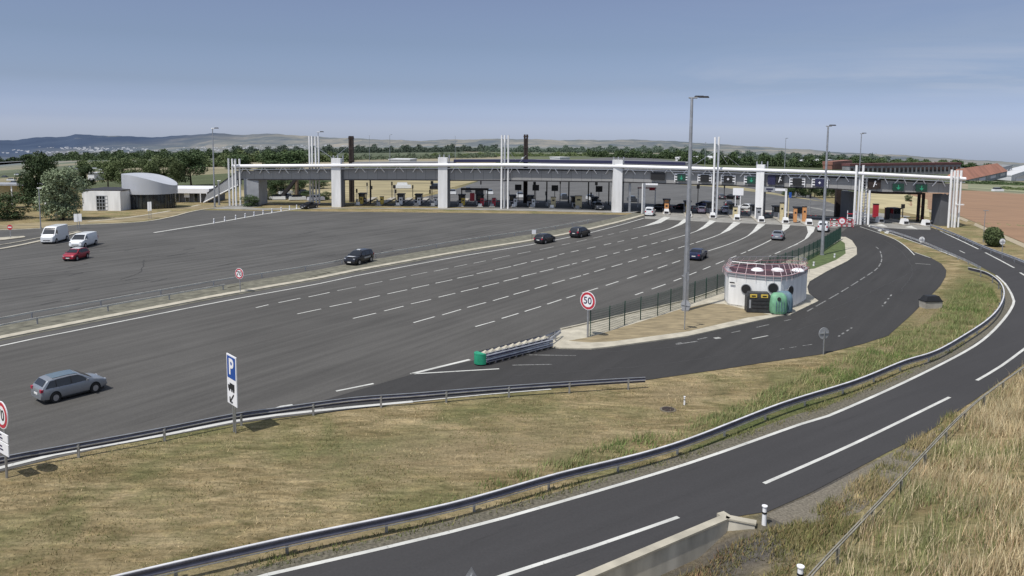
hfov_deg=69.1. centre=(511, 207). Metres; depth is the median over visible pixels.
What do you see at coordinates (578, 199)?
payment machine
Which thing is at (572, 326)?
island edge kerb
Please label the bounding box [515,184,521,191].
traffic screen
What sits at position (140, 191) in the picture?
rotunda building
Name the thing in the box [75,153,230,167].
tree belt
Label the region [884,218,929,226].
toll island
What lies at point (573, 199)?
toll booth
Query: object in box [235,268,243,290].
speed sign
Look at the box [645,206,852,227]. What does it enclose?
toll lane apron
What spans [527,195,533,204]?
toll booth
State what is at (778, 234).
car
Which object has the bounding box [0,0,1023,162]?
sky
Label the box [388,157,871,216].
motorway
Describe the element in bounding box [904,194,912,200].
shrub
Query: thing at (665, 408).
manhole cover
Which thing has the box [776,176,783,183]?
lane signal
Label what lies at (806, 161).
tree belt
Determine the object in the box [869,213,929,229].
ramp apron
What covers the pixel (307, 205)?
car
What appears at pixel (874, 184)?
lane signal
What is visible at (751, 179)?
lane signal
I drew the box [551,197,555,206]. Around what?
payment machine
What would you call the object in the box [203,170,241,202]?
covered staircase
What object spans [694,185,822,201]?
central reserve
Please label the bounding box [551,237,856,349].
traffic island
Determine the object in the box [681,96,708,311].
lamp post
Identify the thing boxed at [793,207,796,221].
payment machine
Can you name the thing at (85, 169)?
tree
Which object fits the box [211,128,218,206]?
lamp post
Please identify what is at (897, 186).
lane signal
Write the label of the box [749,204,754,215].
toll booth
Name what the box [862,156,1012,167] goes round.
tree belt
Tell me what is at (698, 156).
warehouse
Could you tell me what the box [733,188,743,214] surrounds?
lane board
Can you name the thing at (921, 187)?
lane signal
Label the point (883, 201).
stubble field
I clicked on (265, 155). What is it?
tree
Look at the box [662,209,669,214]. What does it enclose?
toll island
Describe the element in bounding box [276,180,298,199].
open staircase
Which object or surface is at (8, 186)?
parking shelter
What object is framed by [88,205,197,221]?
footpath
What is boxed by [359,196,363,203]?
payment machine
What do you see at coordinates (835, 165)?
warehouse
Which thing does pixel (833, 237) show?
fence
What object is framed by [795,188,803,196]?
tree
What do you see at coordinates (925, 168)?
warehouse
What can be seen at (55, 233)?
van
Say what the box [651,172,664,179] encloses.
lane signal
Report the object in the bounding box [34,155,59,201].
tree
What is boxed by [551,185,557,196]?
traffic screen
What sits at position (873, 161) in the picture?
tree
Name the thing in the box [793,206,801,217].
toll booth
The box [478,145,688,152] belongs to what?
tree belt
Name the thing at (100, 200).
window
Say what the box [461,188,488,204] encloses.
portal gantry
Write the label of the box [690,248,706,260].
car
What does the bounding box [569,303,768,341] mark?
island dry grass
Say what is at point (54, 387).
car
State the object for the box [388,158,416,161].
shed
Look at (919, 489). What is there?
bank grass
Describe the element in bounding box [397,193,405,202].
toll booth
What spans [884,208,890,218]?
payment machine
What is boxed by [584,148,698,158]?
tree belt
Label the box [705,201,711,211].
toll booth
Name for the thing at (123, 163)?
tree
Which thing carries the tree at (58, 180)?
on the lawn at (103, 220)
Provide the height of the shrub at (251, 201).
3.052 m
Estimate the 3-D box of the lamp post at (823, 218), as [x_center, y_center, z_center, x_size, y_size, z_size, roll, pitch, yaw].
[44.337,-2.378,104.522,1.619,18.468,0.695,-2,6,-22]
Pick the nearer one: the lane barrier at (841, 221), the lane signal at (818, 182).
the lane barrier at (841, 221)
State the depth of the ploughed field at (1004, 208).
199.96 m
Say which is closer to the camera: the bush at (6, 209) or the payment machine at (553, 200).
the bush at (6, 209)
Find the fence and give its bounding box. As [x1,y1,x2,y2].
[590,227,841,335]
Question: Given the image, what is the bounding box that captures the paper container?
[744,291,770,312]
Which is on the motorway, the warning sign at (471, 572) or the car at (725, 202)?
the car at (725, 202)
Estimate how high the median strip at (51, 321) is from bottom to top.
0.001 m
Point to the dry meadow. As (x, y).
(385, 188)
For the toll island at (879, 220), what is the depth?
146.79 m
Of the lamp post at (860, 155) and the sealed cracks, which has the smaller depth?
the sealed cracks
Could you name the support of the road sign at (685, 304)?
on the island dry grass at (702, 316)
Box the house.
[88,172,103,180]
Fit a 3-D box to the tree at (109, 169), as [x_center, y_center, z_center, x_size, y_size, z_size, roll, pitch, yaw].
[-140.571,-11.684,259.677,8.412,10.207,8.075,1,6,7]
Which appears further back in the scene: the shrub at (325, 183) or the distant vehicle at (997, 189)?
the distant vehicle at (997, 189)
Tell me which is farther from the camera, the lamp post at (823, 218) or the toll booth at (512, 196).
the toll booth at (512, 196)
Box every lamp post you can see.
[37,188,41,227]
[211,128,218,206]
[218,181,219,204]
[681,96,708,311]
[820,125,835,254]
[856,133,863,213]
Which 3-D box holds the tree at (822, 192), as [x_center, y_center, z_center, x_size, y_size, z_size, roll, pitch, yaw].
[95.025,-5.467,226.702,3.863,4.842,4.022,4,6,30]
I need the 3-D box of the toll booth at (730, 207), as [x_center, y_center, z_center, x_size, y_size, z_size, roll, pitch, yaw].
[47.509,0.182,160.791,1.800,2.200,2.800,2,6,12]
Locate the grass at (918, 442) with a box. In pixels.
[788,407,963,574]
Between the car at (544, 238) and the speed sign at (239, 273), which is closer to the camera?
the speed sign at (239, 273)
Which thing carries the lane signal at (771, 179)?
attached to the toll canopy
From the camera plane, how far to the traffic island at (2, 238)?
115.80 m
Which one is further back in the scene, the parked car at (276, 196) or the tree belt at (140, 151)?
the tree belt at (140, 151)
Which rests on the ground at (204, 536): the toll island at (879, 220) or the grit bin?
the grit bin
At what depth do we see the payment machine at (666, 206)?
161.82 m
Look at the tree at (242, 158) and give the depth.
331.06 m
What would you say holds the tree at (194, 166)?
on the ground at (204, 536)
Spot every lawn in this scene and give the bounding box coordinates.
[0,204,234,228]
[806,240,845,268]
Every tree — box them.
[14,151,53,209]
[31,166,91,219]
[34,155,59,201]
[76,164,96,185]
[96,160,118,186]
[112,157,142,183]
[135,158,161,174]
[151,157,176,176]
[166,160,185,183]
[176,152,208,185]
[223,153,252,170]
[253,149,282,170]
[267,180,284,193]
[275,150,310,168]
[288,180,306,192]
[781,188,795,196]
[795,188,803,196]
[802,188,811,196]
[807,189,820,196]
[819,189,829,195]
[828,189,834,195]
[863,161,884,162]
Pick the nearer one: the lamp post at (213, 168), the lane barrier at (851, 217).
the lane barrier at (851, 217)
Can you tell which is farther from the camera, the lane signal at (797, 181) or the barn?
the barn
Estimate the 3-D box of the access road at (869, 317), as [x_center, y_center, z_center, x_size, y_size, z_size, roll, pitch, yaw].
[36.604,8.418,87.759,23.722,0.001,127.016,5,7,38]
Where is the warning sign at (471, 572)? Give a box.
[466,567,475,575]
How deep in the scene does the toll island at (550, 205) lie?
177.52 m
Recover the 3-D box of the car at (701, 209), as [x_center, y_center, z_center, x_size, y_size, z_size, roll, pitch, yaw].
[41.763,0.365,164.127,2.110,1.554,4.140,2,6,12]
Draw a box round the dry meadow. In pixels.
[241,180,474,200]
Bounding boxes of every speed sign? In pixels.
[0,401,9,477]
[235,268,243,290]
[580,292,595,336]
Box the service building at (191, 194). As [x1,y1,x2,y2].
[176,186,224,202]
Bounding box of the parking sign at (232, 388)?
[226,353,237,432]
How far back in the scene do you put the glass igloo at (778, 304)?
69.25 m
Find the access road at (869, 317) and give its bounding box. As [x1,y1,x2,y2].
[322,225,945,407]
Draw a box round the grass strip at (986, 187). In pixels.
[968,181,1023,192]
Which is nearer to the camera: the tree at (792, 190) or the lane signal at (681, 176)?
the lane signal at (681, 176)
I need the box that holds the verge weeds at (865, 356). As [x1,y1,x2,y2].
[419,279,1000,508]
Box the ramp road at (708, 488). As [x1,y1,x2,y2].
[270,228,1023,575]
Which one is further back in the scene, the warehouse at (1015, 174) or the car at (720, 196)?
the warehouse at (1015, 174)
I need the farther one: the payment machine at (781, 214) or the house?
the house
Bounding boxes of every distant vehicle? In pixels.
[396,182,410,187]
[429,183,437,188]
[991,187,1003,190]
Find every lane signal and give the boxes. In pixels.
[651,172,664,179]
[674,173,687,181]
[697,174,711,182]
[721,175,735,182]
[744,175,755,183]
[767,175,775,184]
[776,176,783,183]
[789,177,804,186]
[812,178,827,187]
[868,180,880,188]
[892,183,903,190]
[915,184,927,191]
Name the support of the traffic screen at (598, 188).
on the toll island
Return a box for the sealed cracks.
[2,221,919,375]
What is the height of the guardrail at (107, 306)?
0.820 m
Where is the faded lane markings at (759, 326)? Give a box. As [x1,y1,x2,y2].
[528,247,891,364]
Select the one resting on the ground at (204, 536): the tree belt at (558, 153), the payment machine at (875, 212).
the tree belt at (558, 153)
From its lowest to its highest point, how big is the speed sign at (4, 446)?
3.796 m
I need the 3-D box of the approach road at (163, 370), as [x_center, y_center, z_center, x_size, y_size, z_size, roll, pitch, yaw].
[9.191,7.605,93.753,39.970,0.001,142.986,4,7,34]
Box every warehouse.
[675,156,740,160]
[822,160,851,169]
[842,162,961,174]
[998,165,1023,180]
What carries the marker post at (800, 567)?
on the ground at (204, 536)
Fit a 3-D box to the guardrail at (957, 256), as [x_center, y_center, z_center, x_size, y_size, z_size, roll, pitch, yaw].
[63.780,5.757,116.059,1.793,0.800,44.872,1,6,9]
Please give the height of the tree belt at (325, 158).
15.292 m
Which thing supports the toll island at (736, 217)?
on the toll lane apron at (702, 217)
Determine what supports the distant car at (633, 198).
on the motorway
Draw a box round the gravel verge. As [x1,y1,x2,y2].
[229,284,1012,575]
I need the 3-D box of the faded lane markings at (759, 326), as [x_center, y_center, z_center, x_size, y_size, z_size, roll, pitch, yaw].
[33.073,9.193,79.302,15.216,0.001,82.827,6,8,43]
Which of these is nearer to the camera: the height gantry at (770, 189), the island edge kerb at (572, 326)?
the island edge kerb at (572, 326)
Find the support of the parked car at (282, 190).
on the dry meadow
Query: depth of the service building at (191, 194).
183.41 m
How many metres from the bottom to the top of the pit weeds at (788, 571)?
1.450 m
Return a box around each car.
[30,369,106,402]
[62,247,89,260]
[269,194,285,198]
[277,189,293,193]
[289,194,306,199]
[300,202,318,208]
[307,195,324,199]
[344,248,373,264]
[516,192,522,196]
[534,233,555,243]
[559,193,567,198]
[569,226,589,237]
[591,201,603,209]
[627,196,636,200]
[650,203,669,209]
[673,203,692,208]
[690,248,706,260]
[695,201,705,205]
[696,206,705,212]
[718,194,724,198]
[720,206,727,212]
[723,200,732,205]
[725,194,739,198]
[739,204,749,209]
[771,230,785,240]
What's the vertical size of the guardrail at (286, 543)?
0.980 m
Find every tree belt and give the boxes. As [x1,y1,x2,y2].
[0,148,239,164]
[0,149,200,164]
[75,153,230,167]
[214,148,354,162]
[230,143,499,153]
[354,150,498,159]
[430,151,609,156]
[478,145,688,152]
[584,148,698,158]
[663,148,890,161]
[677,151,872,167]
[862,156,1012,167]
[959,180,1023,185]
[1001,186,1023,189]
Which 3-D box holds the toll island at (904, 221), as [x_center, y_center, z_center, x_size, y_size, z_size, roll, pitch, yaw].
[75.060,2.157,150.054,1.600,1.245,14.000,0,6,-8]
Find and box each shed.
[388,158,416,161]
[550,157,569,159]
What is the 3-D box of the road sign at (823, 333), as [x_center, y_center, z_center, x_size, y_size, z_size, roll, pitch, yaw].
[23.912,10.229,57.052,0.922,2.117,0.141,-1,6,-17]
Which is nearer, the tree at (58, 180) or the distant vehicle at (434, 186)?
the tree at (58, 180)
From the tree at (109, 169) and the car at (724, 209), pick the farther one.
the tree at (109, 169)
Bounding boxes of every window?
[96,196,107,209]
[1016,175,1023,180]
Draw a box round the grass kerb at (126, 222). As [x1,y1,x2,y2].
[0,205,237,229]
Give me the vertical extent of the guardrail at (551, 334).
0.950 m
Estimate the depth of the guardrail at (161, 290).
82.20 m
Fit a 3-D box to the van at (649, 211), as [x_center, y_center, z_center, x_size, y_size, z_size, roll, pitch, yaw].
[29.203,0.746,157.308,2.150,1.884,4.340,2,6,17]
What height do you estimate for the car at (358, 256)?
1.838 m
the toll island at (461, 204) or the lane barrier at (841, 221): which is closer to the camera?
the lane barrier at (841, 221)
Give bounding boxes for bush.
[0,191,32,218]
[982,226,1005,246]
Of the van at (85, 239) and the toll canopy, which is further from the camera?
the toll canopy
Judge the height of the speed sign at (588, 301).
3.922 m
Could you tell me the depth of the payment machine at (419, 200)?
175.20 m
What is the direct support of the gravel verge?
on the ground at (204, 536)
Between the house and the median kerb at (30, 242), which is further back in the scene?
the house
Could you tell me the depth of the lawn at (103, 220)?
141.80 m
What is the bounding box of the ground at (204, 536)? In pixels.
[0,146,1023,575]
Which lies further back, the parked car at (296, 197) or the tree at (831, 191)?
the tree at (831, 191)
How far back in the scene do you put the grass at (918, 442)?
34.12 m
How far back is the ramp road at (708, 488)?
35.24 m
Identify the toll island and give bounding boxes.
[355,197,377,205]
[375,197,395,205]
[395,198,412,205]
[413,198,429,205]
[458,198,468,206]
[545,200,554,207]
[567,200,580,208]
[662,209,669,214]
[705,207,716,218]
[727,213,740,220]
[744,209,765,222]
[765,210,789,223]
[786,211,813,225]
[859,217,884,223]
[859,217,908,224]
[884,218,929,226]
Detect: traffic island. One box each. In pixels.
[0,236,24,239]
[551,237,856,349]
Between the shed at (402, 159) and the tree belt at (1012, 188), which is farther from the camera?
the shed at (402, 159)
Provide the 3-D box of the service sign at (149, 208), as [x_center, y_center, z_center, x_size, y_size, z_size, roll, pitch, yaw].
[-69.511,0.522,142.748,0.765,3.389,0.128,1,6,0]
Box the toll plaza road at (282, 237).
[0,201,944,470]
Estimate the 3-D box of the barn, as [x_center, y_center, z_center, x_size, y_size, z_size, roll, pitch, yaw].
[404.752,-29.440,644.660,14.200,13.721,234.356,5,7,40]
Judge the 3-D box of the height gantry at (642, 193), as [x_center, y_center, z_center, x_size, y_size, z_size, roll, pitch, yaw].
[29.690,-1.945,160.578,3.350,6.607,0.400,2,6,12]
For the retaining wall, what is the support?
on the ground at (204, 536)
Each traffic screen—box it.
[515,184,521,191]
[532,185,538,203]
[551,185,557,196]
[596,186,602,199]
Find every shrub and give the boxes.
[240,194,258,206]
[267,191,277,199]
[268,180,289,188]
[300,190,314,198]
[305,180,330,188]
[320,191,331,199]
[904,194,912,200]
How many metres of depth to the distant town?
4812.93 m
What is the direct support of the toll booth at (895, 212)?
on the toll island at (925, 222)
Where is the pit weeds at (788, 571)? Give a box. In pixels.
[677,496,848,575]
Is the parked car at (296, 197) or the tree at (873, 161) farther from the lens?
the tree at (873, 161)
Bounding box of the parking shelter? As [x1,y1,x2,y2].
[0,182,76,203]
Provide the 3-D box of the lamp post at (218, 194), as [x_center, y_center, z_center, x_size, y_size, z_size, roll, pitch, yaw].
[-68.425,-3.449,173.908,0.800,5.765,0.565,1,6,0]
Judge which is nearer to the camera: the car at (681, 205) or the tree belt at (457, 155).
the car at (681, 205)
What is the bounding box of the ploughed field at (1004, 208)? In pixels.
[908,190,1023,242]
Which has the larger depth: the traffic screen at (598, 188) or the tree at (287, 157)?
the tree at (287, 157)
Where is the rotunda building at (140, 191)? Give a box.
[82,173,177,210]
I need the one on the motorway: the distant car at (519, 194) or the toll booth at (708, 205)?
the distant car at (519, 194)
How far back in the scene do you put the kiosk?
72.70 m
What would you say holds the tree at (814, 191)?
on the ground at (204, 536)
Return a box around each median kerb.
[0,214,644,339]
[0,231,81,249]
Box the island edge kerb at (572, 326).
[560,287,722,329]
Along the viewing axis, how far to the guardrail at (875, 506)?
34.70 m
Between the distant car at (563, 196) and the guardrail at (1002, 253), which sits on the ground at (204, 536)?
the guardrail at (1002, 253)
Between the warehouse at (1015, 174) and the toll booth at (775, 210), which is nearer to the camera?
the toll booth at (775, 210)
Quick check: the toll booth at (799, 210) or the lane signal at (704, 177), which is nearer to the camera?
the toll booth at (799, 210)
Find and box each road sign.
[681,272,689,329]
[819,327,828,354]
[1000,239,1004,251]
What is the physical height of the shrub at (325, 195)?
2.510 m
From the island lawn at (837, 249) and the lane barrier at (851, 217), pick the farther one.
the lane barrier at (851, 217)
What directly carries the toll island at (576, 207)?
on the motorway
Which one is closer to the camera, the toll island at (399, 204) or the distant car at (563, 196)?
the toll island at (399, 204)
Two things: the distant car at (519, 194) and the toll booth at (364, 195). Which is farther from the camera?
the distant car at (519, 194)
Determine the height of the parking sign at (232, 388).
4.397 m
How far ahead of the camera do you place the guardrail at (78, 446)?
43.53 m
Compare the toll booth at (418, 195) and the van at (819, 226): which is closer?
the van at (819, 226)
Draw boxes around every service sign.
[74,214,81,228]
[147,202,151,210]
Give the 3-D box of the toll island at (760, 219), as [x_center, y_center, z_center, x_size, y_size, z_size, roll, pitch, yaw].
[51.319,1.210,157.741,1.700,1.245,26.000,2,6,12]
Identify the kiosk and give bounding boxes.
[722,256,809,306]
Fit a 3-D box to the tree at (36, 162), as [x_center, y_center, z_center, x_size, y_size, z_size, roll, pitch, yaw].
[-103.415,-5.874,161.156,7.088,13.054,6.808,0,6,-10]
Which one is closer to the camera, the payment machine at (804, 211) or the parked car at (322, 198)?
the payment machine at (804, 211)
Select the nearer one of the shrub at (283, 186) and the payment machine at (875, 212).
the payment machine at (875, 212)
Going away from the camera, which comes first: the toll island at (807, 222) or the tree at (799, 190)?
the toll island at (807, 222)
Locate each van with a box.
[40,224,68,242]
[69,231,97,247]
[645,207,655,215]
[817,221,829,231]
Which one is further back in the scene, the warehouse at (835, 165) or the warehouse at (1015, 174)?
the warehouse at (1015, 174)
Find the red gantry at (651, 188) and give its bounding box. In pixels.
[637,187,655,206]
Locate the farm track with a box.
[929,210,1023,247]
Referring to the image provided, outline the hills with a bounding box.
[0,133,1023,167]
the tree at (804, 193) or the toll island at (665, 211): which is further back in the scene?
the tree at (804, 193)
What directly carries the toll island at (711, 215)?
on the toll lane apron at (702, 217)
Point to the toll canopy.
(444, 174)
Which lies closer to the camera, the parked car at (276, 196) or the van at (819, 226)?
the van at (819, 226)
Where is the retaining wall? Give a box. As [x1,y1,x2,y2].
[577,511,756,575]
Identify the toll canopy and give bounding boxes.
[227,134,965,227]
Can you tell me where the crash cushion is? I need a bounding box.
[474,336,552,365]
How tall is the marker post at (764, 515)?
0.860 m
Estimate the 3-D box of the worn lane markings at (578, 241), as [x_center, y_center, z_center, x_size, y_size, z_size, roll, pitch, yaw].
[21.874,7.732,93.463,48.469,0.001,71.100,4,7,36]
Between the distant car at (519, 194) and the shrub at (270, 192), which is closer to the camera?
the shrub at (270, 192)
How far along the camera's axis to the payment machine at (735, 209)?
152.56 m
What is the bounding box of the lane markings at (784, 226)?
[0,208,1023,575]
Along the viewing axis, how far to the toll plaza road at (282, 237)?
106.44 m
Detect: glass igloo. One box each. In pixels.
[769,292,786,314]
[778,291,792,312]
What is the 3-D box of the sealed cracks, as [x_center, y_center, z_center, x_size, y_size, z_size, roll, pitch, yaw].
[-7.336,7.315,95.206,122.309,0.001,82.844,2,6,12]
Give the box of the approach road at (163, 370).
[0,217,846,465]
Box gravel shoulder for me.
[767,427,940,526]
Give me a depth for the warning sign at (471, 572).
27.21 m
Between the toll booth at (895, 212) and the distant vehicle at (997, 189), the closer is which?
the toll booth at (895, 212)
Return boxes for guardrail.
[0,219,591,318]
[0,284,224,325]
[0,377,645,463]
[112,267,1004,575]
[542,330,558,338]
[550,330,560,340]
[807,366,1023,575]
[870,225,980,268]
[930,224,1023,262]
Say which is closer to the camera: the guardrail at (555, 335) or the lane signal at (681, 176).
the guardrail at (555, 335)
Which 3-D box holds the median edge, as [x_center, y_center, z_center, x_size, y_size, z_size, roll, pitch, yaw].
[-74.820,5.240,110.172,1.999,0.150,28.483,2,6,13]
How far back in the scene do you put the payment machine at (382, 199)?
175.67 m
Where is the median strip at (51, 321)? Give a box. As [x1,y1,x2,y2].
[0,212,643,340]
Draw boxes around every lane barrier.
[830,217,853,226]
[847,211,855,223]
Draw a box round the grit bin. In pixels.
[918,295,943,308]
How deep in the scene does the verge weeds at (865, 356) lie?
53.86 m
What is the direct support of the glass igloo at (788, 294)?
on the traffic island at (563, 338)
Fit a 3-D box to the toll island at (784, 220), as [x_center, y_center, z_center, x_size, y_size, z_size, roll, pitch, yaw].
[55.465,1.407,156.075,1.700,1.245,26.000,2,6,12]
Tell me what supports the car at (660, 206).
on the toll lane apron at (702, 217)
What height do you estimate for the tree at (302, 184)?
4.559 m
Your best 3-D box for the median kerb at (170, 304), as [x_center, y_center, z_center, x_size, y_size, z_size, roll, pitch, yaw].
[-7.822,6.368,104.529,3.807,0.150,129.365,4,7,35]
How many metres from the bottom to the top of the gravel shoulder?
0.001 m
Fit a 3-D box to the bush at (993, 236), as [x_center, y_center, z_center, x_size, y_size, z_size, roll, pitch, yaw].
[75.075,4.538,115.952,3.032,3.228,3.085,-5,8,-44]
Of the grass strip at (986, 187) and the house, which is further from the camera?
the grass strip at (986, 187)
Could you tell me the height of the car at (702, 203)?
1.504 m
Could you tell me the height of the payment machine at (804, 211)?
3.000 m
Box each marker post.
[762,504,767,525]
[797,564,804,575]
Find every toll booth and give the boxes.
[358,192,366,201]
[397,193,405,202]
[414,193,422,202]
[509,194,516,203]
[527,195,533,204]
[570,196,574,205]
[590,196,598,205]
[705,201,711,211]
[727,203,736,213]
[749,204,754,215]
[771,205,779,216]
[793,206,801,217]
[886,207,901,218]
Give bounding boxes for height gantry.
[641,183,657,213]
[764,187,791,216]
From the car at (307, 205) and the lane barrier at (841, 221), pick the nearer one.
the lane barrier at (841, 221)
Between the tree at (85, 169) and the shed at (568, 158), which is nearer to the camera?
the tree at (85, 169)
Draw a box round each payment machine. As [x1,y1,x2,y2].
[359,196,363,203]
[380,196,383,203]
[417,197,420,204]
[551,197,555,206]
[575,195,581,206]
[664,202,668,208]
[733,206,737,217]
[756,207,761,218]
[779,202,783,219]
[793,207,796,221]
[802,206,806,221]
[872,203,878,216]
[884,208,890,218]
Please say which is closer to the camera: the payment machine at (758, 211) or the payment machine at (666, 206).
the payment machine at (758, 211)
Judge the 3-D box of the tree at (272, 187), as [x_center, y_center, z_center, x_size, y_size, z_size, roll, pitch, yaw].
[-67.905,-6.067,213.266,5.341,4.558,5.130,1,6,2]
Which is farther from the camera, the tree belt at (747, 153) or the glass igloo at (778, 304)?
the tree belt at (747, 153)
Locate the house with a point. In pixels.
(95, 175)
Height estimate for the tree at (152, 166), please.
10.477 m
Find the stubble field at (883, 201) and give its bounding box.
[859,192,929,216]
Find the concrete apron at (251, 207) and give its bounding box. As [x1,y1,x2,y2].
[212,203,639,212]
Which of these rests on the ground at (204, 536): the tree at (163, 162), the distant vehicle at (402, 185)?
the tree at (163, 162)
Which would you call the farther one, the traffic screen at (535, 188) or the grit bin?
the traffic screen at (535, 188)
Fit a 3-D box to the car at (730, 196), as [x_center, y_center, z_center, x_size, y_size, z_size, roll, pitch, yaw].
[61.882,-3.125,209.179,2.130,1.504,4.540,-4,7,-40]
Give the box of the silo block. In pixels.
[999,164,1012,170]
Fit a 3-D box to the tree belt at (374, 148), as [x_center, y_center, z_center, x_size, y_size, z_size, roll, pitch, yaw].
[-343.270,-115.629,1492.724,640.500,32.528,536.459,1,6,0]
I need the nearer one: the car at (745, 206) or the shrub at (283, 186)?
the car at (745, 206)
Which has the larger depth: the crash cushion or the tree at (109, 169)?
the tree at (109, 169)
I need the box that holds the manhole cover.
[660,406,675,412]
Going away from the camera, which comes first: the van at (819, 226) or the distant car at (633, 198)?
the van at (819, 226)
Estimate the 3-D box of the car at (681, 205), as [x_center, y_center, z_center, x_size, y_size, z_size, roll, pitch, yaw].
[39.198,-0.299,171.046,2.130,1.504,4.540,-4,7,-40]
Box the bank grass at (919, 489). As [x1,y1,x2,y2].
[815,369,1023,575]
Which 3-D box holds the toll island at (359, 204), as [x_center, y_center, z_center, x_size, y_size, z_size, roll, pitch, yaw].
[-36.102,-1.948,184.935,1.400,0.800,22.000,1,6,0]
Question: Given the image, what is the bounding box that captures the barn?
[948,163,1006,180]
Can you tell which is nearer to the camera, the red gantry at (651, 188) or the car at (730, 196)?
the red gantry at (651, 188)
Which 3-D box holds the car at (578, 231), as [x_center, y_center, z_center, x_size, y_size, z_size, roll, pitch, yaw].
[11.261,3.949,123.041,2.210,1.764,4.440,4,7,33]
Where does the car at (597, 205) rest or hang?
on the concrete apron at (251, 207)
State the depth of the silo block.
867.65 m
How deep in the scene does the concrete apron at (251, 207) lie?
166.85 m
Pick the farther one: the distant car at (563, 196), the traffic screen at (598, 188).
the distant car at (563, 196)
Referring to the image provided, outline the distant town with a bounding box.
[2,145,400,153]
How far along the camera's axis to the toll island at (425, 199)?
181.19 m
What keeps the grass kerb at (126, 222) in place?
on the ground at (204, 536)
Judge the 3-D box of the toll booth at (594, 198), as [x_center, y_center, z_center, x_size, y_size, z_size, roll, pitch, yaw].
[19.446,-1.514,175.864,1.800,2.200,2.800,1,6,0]
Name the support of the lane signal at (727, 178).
attached to the toll canopy
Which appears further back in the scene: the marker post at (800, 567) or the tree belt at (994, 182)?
the tree belt at (994, 182)
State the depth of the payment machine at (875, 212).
156.01 m
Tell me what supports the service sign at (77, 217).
on the toll plaza road at (282, 237)
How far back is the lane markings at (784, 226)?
43.43 m
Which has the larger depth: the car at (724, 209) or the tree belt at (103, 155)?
the tree belt at (103, 155)
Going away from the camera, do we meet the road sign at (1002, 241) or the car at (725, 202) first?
the road sign at (1002, 241)
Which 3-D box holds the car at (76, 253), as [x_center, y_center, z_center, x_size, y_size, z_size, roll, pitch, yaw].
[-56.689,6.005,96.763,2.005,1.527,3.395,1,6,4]
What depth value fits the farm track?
127.31 m
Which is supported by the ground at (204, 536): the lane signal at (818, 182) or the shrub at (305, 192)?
the shrub at (305, 192)
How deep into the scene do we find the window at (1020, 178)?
831.60 m
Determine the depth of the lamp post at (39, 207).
126.91 m
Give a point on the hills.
(199, 141)
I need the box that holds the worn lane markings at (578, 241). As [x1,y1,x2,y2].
[337,228,929,338]
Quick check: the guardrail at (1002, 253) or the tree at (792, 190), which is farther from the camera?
the tree at (792, 190)
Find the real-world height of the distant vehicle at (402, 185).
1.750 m
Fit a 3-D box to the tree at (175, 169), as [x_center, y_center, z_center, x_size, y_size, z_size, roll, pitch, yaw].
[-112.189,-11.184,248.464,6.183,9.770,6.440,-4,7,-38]
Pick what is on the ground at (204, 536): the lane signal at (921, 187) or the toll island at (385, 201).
the toll island at (385, 201)
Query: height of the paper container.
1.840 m

